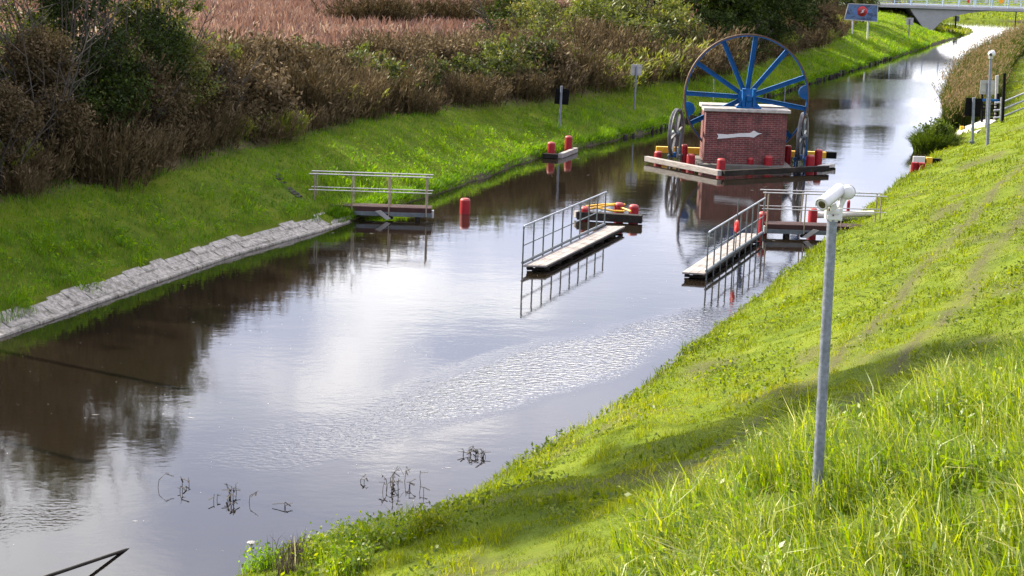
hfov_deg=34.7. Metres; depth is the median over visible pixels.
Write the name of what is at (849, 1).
bank shrub
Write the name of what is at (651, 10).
dry shrub
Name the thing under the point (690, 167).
fender beam
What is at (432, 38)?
round brown shrub
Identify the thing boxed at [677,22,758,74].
dry shrub
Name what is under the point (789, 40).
green weed clump
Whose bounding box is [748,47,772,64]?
dry weed clump
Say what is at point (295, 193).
steps
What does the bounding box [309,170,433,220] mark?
jetty
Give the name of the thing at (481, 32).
dry shrub
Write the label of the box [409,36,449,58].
round brown shrub
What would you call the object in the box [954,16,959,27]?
dark sign post
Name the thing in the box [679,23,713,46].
leafy shrub
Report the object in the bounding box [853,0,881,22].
bank shrub
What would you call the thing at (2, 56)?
tall bush
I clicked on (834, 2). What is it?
dark tree
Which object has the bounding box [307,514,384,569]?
edge weed
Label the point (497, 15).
bank shrub
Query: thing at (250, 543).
umbel flower
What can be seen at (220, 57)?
tall bush
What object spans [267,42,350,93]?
dry shrub
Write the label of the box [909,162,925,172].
bank fender
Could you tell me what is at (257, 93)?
round brown shrub
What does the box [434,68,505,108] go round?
dry shrub
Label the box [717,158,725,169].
red pile
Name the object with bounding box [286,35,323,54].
leafy shrub
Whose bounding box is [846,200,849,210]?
red pile
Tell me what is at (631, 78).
green weed clump
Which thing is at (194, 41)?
tall bush
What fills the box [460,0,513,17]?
hedge shrub
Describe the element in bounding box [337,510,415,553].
edge weed
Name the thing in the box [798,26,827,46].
dry shrub
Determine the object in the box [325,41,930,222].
waterline grass fringe
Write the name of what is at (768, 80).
bank grass
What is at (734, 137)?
brick pier
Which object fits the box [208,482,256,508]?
dead water plant
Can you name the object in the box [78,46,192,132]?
dry shrub
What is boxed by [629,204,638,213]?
red pile
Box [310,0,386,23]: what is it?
hedge shrub
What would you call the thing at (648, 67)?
green weed clump
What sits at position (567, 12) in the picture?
leafy shrub
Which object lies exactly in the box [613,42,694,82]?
green weed clump
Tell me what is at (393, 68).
leafy shrub
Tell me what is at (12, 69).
dry shrub
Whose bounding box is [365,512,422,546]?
edge weed
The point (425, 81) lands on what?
dry weed clump
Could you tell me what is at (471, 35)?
dry shrub
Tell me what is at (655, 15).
leafy shrub
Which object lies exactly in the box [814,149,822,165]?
red pile
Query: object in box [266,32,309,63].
round brown shrub
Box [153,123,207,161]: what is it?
dry weed clump
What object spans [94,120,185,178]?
dry shrub
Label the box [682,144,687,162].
red pile
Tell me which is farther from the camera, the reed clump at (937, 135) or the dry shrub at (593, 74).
the dry shrub at (593, 74)
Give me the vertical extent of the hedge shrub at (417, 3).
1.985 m
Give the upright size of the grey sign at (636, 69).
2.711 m
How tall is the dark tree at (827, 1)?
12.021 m
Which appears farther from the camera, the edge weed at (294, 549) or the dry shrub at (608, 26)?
the dry shrub at (608, 26)
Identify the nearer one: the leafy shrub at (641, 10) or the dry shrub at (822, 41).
the leafy shrub at (641, 10)
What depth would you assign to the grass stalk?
15.98 m
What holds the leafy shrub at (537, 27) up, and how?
on the ground at (576, 466)
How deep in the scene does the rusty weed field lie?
116.35 m
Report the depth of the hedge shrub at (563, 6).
134.27 m
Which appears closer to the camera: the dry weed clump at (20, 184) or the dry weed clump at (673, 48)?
the dry weed clump at (20, 184)
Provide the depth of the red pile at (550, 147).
69.81 m
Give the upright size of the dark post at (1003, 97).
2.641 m
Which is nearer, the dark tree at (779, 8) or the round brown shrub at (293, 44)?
the round brown shrub at (293, 44)
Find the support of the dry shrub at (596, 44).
on the ground at (576, 466)
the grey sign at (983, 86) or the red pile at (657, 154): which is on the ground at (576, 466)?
the grey sign at (983, 86)
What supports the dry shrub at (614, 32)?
on the ground at (576, 466)
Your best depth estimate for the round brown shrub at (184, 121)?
52.94 m
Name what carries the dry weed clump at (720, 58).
on the ground at (576, 466)
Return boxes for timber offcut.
[818,163,834,167]
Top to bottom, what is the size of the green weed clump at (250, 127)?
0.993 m
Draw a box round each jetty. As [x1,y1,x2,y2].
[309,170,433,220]
[760,189,886,237]
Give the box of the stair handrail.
[993,92,1023,118]
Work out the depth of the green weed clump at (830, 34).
136.73 m
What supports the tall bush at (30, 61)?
on the ground at (576, 466)
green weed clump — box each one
[0,137,31,174]
[0,137,43,179]
[225,114,263,140]
[261,105,313,140]
[328,84,389,118]
[580,47,629,71]
[588,54,660,85]
[600,66,646,95]
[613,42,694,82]
[661,34,714,55]
[779,32,803,49]
[825,28,840,43]
[830,14,859,27]
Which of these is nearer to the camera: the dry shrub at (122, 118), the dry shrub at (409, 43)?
the dry shrub at (122, 118)
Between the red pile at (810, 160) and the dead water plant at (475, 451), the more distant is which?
the red pile at (810, 160)
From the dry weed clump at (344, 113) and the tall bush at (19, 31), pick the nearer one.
the tall bush at (19, 31)
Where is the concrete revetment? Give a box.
[0,212,351,337]
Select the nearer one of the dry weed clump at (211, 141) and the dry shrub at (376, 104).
the dry weed clump at (211, 141)
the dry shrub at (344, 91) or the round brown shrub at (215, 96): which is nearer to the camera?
the round brown shrub at (215, 96)
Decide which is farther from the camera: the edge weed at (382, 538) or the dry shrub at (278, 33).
the dry shrub at (278, 33)
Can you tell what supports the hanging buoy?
hanging from the floating walkway at (704, 267)
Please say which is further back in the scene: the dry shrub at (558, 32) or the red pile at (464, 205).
the dry shrub at (558, 32)
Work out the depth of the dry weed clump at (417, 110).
67.14 m
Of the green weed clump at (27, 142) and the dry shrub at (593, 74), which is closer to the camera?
the green weed clump at (27, 142)
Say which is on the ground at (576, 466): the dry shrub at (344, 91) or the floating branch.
the dry shrub at (344, 91)
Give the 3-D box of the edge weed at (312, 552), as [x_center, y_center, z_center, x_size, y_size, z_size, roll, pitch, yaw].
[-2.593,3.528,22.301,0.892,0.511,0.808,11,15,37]
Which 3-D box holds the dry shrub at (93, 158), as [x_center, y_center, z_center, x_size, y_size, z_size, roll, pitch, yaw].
[-11.790,-3.855,46.910,3.681,2.065,3.487,-4,13,-25]
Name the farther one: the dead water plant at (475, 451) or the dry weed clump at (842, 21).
the dry weed clump at (842, 21)
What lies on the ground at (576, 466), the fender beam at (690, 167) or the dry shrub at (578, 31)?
the dry shrub at (578, 31)
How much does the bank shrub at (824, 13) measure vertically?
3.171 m
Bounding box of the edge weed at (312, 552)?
[291,522,335,565]
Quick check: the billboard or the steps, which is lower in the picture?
the steps
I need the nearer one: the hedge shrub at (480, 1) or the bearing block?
the bearing block
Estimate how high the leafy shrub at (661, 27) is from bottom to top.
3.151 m
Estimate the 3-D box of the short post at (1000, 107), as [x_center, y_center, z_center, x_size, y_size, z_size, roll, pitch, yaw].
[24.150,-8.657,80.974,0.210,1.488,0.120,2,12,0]
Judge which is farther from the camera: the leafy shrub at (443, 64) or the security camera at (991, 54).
the leafy shrub at (443, 64)
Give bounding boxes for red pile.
[460,198,469,213]
[547,142,554,153]
[564,136,571,150]
[581,206,589,220]
[614,202,623,212]
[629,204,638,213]
[654,151,661,158]
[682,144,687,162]
[686,154,694,164]
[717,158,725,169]
[747,157,752,164]
[758,211,766,234]
[764,156,772,165]
[785,145,791,164]
[806,155,814,165]
[808,208,817,222]
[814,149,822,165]
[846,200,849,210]
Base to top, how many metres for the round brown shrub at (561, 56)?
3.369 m
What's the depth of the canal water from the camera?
36.07 m
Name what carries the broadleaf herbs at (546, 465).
on the ground at (576, 466)
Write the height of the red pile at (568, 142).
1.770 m
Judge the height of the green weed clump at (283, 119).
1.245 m
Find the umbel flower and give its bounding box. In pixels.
[247,541,254,563]
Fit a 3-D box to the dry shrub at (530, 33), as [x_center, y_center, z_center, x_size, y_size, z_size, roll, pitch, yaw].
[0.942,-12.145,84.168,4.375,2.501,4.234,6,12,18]
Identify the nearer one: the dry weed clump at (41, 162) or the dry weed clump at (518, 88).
the dry weed clump at (41, 162)
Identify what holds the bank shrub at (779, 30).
on the ground at (576, 466)
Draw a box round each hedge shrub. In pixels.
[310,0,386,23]
[341,0,416,23]
[370,0,432,21]
[379,0,440,18]
[404,0,479,20]
[415,0,495,21]
[453,0,503,10]
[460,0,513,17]
[542,0,570,15]
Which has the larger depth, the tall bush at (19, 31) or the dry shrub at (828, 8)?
the dry shrub at (828, 8)
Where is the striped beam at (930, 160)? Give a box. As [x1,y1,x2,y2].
[925,157,941,163]
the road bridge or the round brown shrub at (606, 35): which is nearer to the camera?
the round brown shrub at (606, 35)
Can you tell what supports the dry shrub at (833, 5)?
on the ground at (576, 466)
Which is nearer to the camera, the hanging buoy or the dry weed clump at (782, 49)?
the hanging buoy
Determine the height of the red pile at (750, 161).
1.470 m
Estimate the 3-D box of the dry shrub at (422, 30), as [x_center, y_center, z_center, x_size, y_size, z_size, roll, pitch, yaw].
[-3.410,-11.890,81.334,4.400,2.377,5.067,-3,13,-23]
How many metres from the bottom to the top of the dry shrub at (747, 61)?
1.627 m
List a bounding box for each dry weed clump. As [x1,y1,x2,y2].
[0,157,61,199]
[8,131,93,187]
[15,148,65,183]
[74,124,180,182]
[132,123,200,167]
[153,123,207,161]
[167,115,230,159]
[236,109,316,143]
[284,100,343,131]
[315,90,357,125]
[393,89,433,113]
[414,88,452,114]
[416,70,437,93]
[416,84,454,106]
[435,66,481,90]
[453,74,514,106]
[459,67,517,101]
[491,66,555,101]
[510,64,560,103]
[518,54,596,100]
[544,60,591,91]
[587,57,630,93]
[594,37,646,68]
[599,53,676,87]
[604,34,702,81]
[655,40,724,81]
[661,62,702,82]
[680,42,721,74]
[680,43,734,74]
[698,44,746,73]
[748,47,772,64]
[763,40,785,58]
[772,44,796,57]
[775,39,802,54]
[801,37,816,50]
[829,21,849,38]
[830,23,851,39]
[833,18,856,29]
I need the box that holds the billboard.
[844,3,877,39]
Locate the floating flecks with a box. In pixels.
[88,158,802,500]
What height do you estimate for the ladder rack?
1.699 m
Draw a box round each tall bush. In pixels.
[0,0,27,88]
[0,0,52,81]
[0,0,137,73]
[0,0,164,134]
[0,21,111,159]
[0,79,57,191]
[73,0,200,101]
[91,27,206,146]
[108,0,227,112]
[188,38,268,144]
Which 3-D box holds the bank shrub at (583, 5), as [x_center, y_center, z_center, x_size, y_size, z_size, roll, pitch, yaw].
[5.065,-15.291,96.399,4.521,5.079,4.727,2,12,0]
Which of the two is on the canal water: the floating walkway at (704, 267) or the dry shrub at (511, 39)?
the floating walkway at (704, 267)
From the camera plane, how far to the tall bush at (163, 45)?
51.64 m
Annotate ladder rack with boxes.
[981,93,998,121]
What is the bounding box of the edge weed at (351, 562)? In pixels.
[309,531,390,575]
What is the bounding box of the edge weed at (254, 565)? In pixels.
[238,539,284,575]
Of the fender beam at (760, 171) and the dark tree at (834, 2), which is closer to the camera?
the fender beam at (760, 171)
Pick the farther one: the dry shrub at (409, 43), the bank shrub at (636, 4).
the bank shrub at (636, 4)
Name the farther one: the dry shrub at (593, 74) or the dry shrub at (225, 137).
the dry shrub at (593, 74)
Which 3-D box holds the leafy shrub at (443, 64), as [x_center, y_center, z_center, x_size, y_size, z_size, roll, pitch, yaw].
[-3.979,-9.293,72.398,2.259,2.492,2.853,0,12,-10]
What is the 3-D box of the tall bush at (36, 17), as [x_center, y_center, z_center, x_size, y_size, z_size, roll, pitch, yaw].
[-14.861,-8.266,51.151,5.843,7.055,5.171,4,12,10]
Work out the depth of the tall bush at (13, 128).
43.21 m
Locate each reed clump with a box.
[905,116,967,153]
[953,129,965,139]
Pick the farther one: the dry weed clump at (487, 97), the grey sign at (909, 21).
the grey sign at (909, 21)
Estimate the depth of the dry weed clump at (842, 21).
153.26 m
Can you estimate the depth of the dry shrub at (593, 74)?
81.52 m
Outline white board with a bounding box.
[913,156,924,162]
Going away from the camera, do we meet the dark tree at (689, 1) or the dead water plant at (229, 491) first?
the dead water plant at (229, 491)
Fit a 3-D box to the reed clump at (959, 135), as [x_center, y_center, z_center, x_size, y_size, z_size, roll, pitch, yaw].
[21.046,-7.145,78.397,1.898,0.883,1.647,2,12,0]
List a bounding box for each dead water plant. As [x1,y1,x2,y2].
[158,473,188,490]
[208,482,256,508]
[382,466,428,494]
[466,446,488,458]
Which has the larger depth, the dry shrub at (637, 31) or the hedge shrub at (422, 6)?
the hedge shrub at (422, 6)
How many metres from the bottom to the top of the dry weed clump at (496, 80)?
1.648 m
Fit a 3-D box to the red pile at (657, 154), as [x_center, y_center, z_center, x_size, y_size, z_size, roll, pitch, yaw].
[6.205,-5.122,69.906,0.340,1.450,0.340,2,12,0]
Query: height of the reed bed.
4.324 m
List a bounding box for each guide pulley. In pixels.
[667,108,684,161]
[793,112,808,165]
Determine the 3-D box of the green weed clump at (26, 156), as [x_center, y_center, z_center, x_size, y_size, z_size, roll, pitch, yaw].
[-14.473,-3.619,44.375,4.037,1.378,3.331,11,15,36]
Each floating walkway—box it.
[521,191,624,271]
[682,197,765,280]
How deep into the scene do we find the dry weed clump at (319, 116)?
59.94 m
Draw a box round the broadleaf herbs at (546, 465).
[240,161,1023,575]
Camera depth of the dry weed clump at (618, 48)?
89.44 m
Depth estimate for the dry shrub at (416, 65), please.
69.61 m
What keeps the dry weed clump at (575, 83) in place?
on the ground at (576, 466)
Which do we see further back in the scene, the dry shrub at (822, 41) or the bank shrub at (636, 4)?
the dry shrub at (822, 41)
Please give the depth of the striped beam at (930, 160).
68.50 m
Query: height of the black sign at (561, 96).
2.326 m
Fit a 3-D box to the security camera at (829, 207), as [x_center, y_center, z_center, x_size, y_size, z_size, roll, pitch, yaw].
[2.905,0.841,15.504,0.470,3.670,0.234,-8,15,-39]
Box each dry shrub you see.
[0,41,105,78]
[0,58,100,105]
[5,91,74,153]
[33,117,162,194]
[66,98,121,160]
[76,93,168,146]
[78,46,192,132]
[86,92,153,142]
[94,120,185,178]
[187,80,241,124]
[187,97,257,152]
[192,23,288,62]
[194,36,251,65]
[199,29,276,75]
[200,24,283,46]
[206,55,257,105]
[239,52,357,113]
[258,70,304,115]
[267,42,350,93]
[278,57,341,100]
[280,61,378,125]
[302,43,337,69]
[304,27,417,62]
[322,48,385,88]
[322,77,393,121]
[324,65,406,118]
[349,26,412,41]
[350,65,445,115]
[367,30,438,65]
[368,50,440,92]
[399,25,487,46]
[414,26,498,54]
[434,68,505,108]
[438,30,512,44]
[449,32,526,73]
[452,29,494,40]
[472,30,511,45]
[487,28,573,46]
[495,28,575,52]
[502,16,577,30]
[506,22,573,46]
[512,15,595,47]
[525,30,606,64]
[544,10,603,56]
[545,34,628,92]
[558,32,611,53]
[570,14,658,48]
[571,17,624,34]
[598,27,649,55]
[610,24,668,46]
[620,0,661,19]
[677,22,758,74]
[735,47,760,70]
[744,41,765,60]
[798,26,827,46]
[808,28,833,47]
[815,0,838,19]
[818,0,843,11]
[830,5,856,25]
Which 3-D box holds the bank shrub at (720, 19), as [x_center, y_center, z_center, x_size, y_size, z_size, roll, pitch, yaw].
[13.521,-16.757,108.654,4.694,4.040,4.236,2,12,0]
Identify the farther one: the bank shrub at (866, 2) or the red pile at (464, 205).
the bank shrub at (866, 2)
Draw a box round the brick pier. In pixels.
[695,102,790,169]
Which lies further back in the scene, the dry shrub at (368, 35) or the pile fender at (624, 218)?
the dry shrub at (368, 35)
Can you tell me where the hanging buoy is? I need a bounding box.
[734,199,738,256]
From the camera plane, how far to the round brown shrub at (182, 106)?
51.81 m
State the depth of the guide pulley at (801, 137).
69.54 m
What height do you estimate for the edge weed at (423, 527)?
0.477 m
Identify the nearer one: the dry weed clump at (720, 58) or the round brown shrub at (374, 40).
the round brown shrub at (374, 40)
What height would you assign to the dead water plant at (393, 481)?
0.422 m
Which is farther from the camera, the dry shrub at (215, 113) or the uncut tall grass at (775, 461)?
the dry shrub at (215, 113)
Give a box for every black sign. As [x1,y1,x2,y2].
[554,86,569,128]
[964,97,981,143]
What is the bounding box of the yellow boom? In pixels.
[656,146,836,158]
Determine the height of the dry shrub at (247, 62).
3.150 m
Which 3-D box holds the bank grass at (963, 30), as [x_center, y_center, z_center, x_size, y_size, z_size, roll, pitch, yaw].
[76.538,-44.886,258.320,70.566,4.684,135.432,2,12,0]
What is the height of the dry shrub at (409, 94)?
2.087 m
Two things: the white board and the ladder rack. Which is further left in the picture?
the white board
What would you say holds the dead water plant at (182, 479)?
in the canal water
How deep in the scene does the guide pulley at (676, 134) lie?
68.97 m
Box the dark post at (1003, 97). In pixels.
[1001,73,1005,122]
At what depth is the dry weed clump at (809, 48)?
126.98 m
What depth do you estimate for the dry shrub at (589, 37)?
88.49 m
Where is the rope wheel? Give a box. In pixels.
[683,34,808,143]
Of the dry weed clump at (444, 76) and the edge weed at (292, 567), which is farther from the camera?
the dry weed clump at (444, 76)
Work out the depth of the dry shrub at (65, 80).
48.48 m
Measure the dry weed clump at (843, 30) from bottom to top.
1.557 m
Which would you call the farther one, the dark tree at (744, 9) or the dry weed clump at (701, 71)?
the dark tree at (744, 9)
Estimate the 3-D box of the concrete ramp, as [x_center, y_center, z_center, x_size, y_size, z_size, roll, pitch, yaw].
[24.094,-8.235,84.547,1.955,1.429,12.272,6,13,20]
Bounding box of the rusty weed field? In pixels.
[0,0,714,115]
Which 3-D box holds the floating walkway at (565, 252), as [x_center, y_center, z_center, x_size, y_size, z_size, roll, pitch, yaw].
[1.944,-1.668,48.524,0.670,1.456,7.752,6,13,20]
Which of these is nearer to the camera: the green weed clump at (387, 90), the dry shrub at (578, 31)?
the green weed clump at (387, 90)
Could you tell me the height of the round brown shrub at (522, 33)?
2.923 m
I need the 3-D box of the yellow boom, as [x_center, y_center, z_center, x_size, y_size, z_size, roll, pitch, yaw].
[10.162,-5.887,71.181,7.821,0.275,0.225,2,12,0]
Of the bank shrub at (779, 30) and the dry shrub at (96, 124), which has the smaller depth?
the dry shrub at (96, 124)
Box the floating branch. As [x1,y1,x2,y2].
[44,548,128,575]
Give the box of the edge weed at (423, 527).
[405,502,460,540]
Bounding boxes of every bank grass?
[0,0,962,325]
[878,0,1023,35]
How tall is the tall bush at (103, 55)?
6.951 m
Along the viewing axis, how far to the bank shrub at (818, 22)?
132.53 m
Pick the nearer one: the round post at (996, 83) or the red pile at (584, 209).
the red pile at (584, 209)
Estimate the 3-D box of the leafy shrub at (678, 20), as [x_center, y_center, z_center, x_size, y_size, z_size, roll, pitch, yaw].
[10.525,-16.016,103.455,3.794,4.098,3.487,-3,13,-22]
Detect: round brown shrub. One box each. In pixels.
[135,84,204,145]
[159,71,193,93]
[167,104,197,135]
[190,72,242,125]
[220,23,325,84]
[227,53,305,121]
[234,76,272,120]
[240,43,283,80]
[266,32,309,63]
[315,42,354,65]
[315,44,360,80]
[325,69,355,85]
[340,29,399,58]
[368,32,435,78]
[405,28,449,43]
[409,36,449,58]
[411,32,484,75]
[424,54,449,86]
[446,54,489,77]
[485,25,543,50]
[492,15,519,31]
[510,33,578,88]
[581,23,615,46]
[625,38,665,57]
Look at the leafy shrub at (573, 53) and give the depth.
82.63 m
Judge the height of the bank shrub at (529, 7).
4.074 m
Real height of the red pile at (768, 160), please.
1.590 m
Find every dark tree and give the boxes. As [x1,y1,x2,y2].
[638,0,708,19]
[682,0,775,32]
[719,0,825,39]
[769,0,820,33]
[800,0,829,17]
[811,0,847,6]
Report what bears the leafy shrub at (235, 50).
on the ground at (576, 466)
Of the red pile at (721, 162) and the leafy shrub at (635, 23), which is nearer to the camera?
the red pile at (721, 162)
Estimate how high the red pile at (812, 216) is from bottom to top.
1.750 m
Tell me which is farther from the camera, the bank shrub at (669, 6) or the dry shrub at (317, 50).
the bank shrub at (669, 6)
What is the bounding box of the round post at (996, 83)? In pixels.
[994,75,998,119]
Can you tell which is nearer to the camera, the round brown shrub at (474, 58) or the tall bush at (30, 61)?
the tall bush at (30, 61)
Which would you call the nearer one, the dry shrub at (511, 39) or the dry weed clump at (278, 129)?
the dry weed clump at (278, 129)
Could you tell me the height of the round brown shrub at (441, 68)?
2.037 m
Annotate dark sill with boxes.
[838,217,857,222]
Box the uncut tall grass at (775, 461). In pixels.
[563,317,1023,575]
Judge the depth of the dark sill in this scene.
54.02 m
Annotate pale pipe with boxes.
[817,211,873,217]
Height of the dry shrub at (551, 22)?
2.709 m
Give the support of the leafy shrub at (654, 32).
on the ground at (576, 466)
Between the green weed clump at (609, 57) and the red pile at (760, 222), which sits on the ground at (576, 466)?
the green weed clump at (609, 57)
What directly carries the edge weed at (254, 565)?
on the ground at (576, 466)
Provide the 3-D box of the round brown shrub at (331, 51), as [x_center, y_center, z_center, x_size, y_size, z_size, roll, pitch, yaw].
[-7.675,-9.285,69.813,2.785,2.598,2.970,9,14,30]
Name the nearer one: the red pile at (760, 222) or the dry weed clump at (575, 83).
the red pile at (760, 222)
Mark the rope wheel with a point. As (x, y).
(803, 93)
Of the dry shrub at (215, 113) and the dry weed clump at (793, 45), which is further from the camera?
the dry weed clump at (793, 45)
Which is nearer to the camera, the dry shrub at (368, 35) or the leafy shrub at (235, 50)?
the leafy shrub at (235, 50)
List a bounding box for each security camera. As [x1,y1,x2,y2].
[811,184,855,499]
[986,49,995,144]
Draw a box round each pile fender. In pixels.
[542,148,577,158]
[574,203,642,223]
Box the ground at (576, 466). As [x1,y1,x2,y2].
[0,0,1023,575]
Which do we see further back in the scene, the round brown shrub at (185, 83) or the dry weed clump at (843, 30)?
the dry weed clump at (843, 30)
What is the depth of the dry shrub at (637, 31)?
95.39 m
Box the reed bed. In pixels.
[932,22,1023,131]
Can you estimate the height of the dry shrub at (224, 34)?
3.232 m
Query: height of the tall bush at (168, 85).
4.145 m
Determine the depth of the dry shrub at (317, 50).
67.70 m
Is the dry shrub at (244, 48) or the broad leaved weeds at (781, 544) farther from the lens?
the dry shrub at (244, 48)
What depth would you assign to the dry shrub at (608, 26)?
93.64 m
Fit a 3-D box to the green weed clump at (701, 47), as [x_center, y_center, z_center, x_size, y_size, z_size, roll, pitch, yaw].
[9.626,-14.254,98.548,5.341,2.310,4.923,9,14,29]
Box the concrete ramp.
[957,119,995,134]
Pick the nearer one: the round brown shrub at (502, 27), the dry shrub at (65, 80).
the dry shrub at (65, 80)
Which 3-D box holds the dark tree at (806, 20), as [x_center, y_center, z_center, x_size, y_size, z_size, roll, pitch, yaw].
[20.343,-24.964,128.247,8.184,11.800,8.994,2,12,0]
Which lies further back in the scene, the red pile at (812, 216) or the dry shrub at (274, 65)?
the dry shrub at (274, 65)
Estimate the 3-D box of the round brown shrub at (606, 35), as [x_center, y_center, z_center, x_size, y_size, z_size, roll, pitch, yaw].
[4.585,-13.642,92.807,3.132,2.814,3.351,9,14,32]
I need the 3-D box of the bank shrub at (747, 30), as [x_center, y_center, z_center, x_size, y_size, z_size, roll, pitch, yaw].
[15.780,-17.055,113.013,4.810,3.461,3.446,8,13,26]
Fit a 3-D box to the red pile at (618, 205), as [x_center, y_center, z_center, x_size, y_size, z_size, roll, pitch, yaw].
[3.550,-2.094,54.744,0.320,1.550,0.320,2,12,0]
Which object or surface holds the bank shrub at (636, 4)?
on the ground at (576, 466)
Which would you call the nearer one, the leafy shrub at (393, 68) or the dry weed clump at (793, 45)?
the leafy shrub at (393, 68)
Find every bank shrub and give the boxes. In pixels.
[466,0,545,38]
[503,0,571,36]
[563,0,626,38]
[593,0,652,17]
[647,0,698,27]
[689,4,749,54]
[722,16,775,58]
[746,7,800,47]
[781,12,814,51]
[796,5,832,38]
[810,4,843,28]
[838,0,875,12]
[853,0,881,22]
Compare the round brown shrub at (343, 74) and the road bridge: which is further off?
the road bridge
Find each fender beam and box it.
[644,156,721,175]
[722,165,829,175]
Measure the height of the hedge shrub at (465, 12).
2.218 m
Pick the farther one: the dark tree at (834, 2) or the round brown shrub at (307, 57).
the dark tree at (834, 2)
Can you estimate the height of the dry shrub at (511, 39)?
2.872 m
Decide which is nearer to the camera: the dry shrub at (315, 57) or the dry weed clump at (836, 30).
the dry shrub at (315, 57)
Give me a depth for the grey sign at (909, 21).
166.83 m
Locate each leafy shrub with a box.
[44,125,86,170]
[196,28,243,63]
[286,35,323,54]
[345,41,387,76]
[356,48,423,107]
[408,50,448,91]
[443,47,504,82]
[469,31,523,83]
[493,61,545,82]
[507,27,558,74]
[527,13,580,48]
[546,8,583,28]
[562,0,606,18]
[563,43,582,68]
[590,0,644,22]
[610,9,664,43]
[620,0,651,27]
[631,24,675,50]
[637,10,676,41]
[643,14,666,40]
[659,2,705,47]
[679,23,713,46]
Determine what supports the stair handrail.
on the ground at (576, 466)
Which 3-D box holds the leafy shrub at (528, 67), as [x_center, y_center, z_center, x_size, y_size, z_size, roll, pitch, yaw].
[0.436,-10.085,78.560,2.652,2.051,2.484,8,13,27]
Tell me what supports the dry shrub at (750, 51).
on the ground at (576, 466)
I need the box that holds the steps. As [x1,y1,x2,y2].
[274,173,305,199]
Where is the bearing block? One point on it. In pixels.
(748, 101)
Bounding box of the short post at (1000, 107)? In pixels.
[1000,97,1001,121]
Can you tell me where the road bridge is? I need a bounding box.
[843,0,1023,29]
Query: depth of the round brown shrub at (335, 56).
66.70 m
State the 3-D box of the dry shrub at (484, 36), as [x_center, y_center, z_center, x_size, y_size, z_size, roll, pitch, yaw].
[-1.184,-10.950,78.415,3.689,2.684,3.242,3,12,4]
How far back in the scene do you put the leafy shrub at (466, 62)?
74.65 m
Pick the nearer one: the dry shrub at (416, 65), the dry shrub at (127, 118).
the dry shrub at (127, 118)
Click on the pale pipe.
(845, 214)
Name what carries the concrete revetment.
on the ground at (576, 466)
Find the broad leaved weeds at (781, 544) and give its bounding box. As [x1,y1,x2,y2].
[610,344,1023,575]
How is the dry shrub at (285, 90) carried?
on the ground at (576, 466)
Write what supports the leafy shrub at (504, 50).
on the ground at (576, 466)
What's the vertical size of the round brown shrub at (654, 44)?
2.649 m
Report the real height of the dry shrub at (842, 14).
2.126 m
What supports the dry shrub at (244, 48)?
on the ground at (576, 466)
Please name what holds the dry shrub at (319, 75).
on the ground at (576, 466)
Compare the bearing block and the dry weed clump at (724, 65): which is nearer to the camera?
the bearing block
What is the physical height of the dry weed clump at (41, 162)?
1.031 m
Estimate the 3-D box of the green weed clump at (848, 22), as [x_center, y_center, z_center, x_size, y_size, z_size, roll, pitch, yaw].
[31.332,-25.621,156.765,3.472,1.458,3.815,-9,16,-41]
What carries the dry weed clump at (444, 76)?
on the ground at (576, 466)
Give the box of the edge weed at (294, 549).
[265,528,322,564]
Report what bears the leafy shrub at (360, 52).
on the ground at (576, 466)
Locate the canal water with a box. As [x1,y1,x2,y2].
[0,18,1023,575]
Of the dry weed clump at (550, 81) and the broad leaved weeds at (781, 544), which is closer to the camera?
the broad leaved weeds at (781, 544)
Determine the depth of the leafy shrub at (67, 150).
47.18 m
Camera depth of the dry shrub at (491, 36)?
82.80 m
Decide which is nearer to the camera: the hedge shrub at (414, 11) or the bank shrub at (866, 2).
the hedge shrub at (414, 11)
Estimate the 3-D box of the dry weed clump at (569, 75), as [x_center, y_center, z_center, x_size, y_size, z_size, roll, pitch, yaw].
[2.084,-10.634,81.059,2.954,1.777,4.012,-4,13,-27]
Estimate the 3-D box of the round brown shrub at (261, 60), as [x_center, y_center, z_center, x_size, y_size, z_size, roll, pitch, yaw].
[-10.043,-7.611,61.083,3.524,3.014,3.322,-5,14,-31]
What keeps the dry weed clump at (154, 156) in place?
on the ground at (576, 466)
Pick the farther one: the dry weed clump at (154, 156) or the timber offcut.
the timber offcut
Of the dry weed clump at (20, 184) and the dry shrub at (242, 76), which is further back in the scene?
the dry shrub at (242, 76)
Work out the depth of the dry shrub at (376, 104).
63.70 m
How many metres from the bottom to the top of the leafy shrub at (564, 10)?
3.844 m
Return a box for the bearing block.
[735,88,760,108]
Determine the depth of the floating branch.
23.00 m
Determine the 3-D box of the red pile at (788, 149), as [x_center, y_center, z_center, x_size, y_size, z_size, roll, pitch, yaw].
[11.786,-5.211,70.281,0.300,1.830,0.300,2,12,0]
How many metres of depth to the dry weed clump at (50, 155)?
44.98 m
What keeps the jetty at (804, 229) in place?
on the ground at (576, 466)
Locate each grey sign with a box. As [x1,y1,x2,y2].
[631,64,641,109]
[906,18,913,38]
[979,80,994,127]
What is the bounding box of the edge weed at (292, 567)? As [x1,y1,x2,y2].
[257,552,313,575]
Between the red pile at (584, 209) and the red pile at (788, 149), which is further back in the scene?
the red pile at (788, 149)
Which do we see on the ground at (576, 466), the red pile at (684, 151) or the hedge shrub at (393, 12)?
the hedge shrub at (393, 12)

